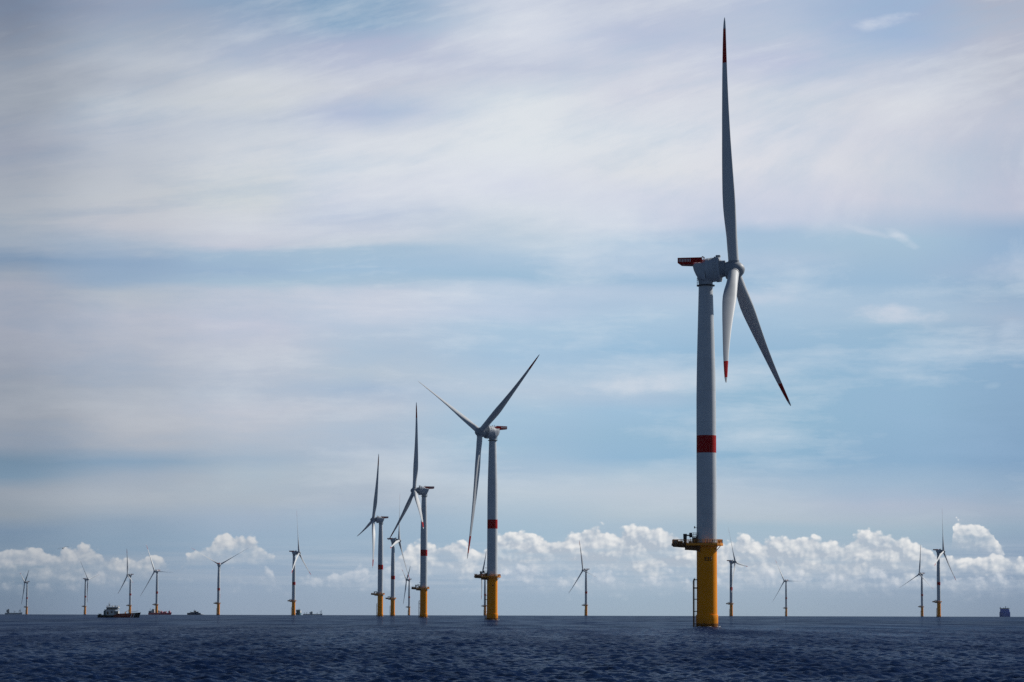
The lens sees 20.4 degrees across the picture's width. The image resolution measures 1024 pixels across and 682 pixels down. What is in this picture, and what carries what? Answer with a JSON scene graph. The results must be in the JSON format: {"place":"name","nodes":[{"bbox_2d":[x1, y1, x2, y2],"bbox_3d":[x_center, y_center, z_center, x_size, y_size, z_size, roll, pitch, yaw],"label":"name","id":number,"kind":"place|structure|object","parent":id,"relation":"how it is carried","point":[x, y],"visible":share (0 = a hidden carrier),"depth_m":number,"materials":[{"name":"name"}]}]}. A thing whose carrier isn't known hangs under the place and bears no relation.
{"place":"outdoors","nodes":[
{"label":"outdoors","id":0,"kind":"place"},
{"bbox_2d":[0,614,1023,681],"bbox_3d":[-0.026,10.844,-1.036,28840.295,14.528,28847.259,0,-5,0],"label":"sea","id":1,"kind":"structure","parent":0,"point":[242,648],"depth_m":311.23,"materials":[{"name":"liquid"}]},
{"bbox_2d":[5,609,21,613],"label":"cargo ship","id":2,"kind":"object","parent":1,"relation":"on","point":[8,611],"visible":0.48,"depth_m":11443.35,"materials":[{"name":"grey metal"}]},
{"bbox_2d":[20,571,29,613],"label":"wind turbine","id":3,"kind":"object","parent":1,"relation":"in","point":[26,606],"visible":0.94,"depth_m":9497.75,"materials":[{"name":"white metal"}]},
{"bbox_2d":[81,563,97,614],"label":"wind turbine","id":4,"kind":"object","parent":1,"relation":"in","point":[84,605],"visible":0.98,"depth_m":8691.01,"materials":[{"name":"white metal"}]},
{"bbox_2d":[98,602,140,617],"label":"workboat","id":5,"kind":"object","parent":1,"relation":"on","point":[110,612],"visible":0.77,"depth_m":2067.25,"materials":[{"name":"black metal"}]},
{"bbox_2d":[118,556,133,612],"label":"wind turbine","id":6,"kind":"object","parent":1,"relation":"in","point":[129,604],"visible":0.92,"depth_m":7739.56,"materials":[{"name":"white metal"}]},
{"bbox_2d":[140,545,172,612],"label":"wind turbine","id":7,"kind":"object","parent":1,"relation":"in","point":[156,602],"visible":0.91,"depth_m":7023.73,"materials":[{"name":"white metal"}]},
{"bbox_2d":[148,609,171,614],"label":"red ship","id":8,"kind":"object","parent":1,"relation":"on","point":[152,612],"visible":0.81,"depth_m":6665.31,"materials":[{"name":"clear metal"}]},
{"bbox_2d":[187,611,203,614],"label":"crew boat","id":9,"kind":"object","parent":1,"relation":"on","point":[194,613],"visible":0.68,"depth_m":5968.70,"materials":[{"name":"blue paint"}]},
{"bbox_2d":[192,548,247,614],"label":"wind turbine","id":10,"kind":"object","parent":1,"relation":"in","point":[218,603],"visible":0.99,"depth_m":6065.15,"materials":[{"name":"white metal"}]},
{"bbox_2d":[288,524,309,614],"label":"wind turbine","id":11,"kind":"object","parent":1,"relation":"in","point":[295,553],"visible":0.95,"depth_m":4876.78,"materials":[{"name":"white metal"}]},
{"bbox_2d":[303,611,321,614],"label":"cargo ship","id":12,"kind":"object","parent":1,"relation":"on","point":[310,613],"visible":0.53,"depth_m":13432.61,"materials":[{"name":"grey metal"}]},
{"bbox_2d":[359,454,387,616],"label":"wind turbine","id":13,"kind":"object","parent":1,"relation":"in","point":[380,594],"visible":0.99,"depth_m":3147.44,"materials":[{"name":"white metal"}]},
{"bbox_2d":[385,508,409,615],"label":"wind turbine","id":14,"kind":"object","parent":1,"relation":"in","point":[394,541],"visible":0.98,"depth_m":4050.75,"materials":[{"name":"white metal"}]},
{"bbox_2d":[402,569,410,614],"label":"wind turbine","id":15,"kind":"object","parent":1,"relation":"in","point":[408,580],"visible":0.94,"depth_m":8623.59,"materials":[{"name":"white metal"}]},
{"bbox_2d":[389,402,433,617],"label":"wind turbine","id":16,"kind":"object","parent":1,"relation":"in","point":[422,509],"visible":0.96,"depth_m":2400.44,"materials":[{"name":"white metal"}]},
{"bbox_2d":[418,354,539,619],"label":"wind turbine","id":17,"kind":"object","parent":1,"relation":"in","point":[486,430],"visible":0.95,"depth_m":1619.12,"materials":[{"name":"white metal"}]},
{"bbox_2d":[474,555,485,614],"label":"wind turbine","id":18,"kind":"object","parent":1,"relation":"in","point":[484,610],"visible":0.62,"depth_m":7505.01,"materials":[{"name":"white metal"}]},
{"bbox_2d":[570,541,591,615],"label":"wind turbine","id":19,"kind":"object","parent":1,"relation":"in","point":[586,572],"visible":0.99,"depth_m":6707.20,"materials":[{"name":"white metal"}]},
{"bbox_2d":[672,17,790,626],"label":"wind turbine","id":20,"kind":"object","parent":1,"relation":"in","point":[704,544],"visible":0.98,"depth_m":850.42,"materials":[{"name":"white metal"}]},
{"bbox_2d":[726,538,747,615],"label":"wind turbine","id":21,"kind":"object","parent":1,"relation":"in","point":[734,562],"visible":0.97,"depth_m":5619.14,"materials":[{"name":"white metal"}]},
{"bbox_2d":[774,560,786,615],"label":"wind turbine","id":22,"kind":"object","parent":1,"relation":"in","point":[785,581],"visible":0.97,"depth_m":8649.38,"materials":[{"name":"white metal"}]},
{"bbox_2d":[904,544,926,616],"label":"wind turbine","id":23,"kind":"object","parent":1,"relation":"in","point":[922,578],"visible":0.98,"depth_m":7200.19,"materials":[{"name":"white metal"}]},
{"bbox_2d":[932,519,955,616],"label":"wind turbine","id":24,"kind":"object","parent":1,"relation":"in","point":[939,552],"visible":1,"depth_m":4647.47,"materials":[{"name":"white metal"}]},
{"bbox_2d":[999,606,1009,616],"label":"ship","id":25,"kind":"object","parent":1,"relation":"on","point":[1004,612],"visible":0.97,"depth_m":8164.77,"materials":[{"name":"blue metal"}]},
{"bbox_2d":[0,0,1023,616],"label":"sky","id":26,"kind":"structure","parent":0,"point":[239,239],"materials":[{"name":"blue"}]}
]}

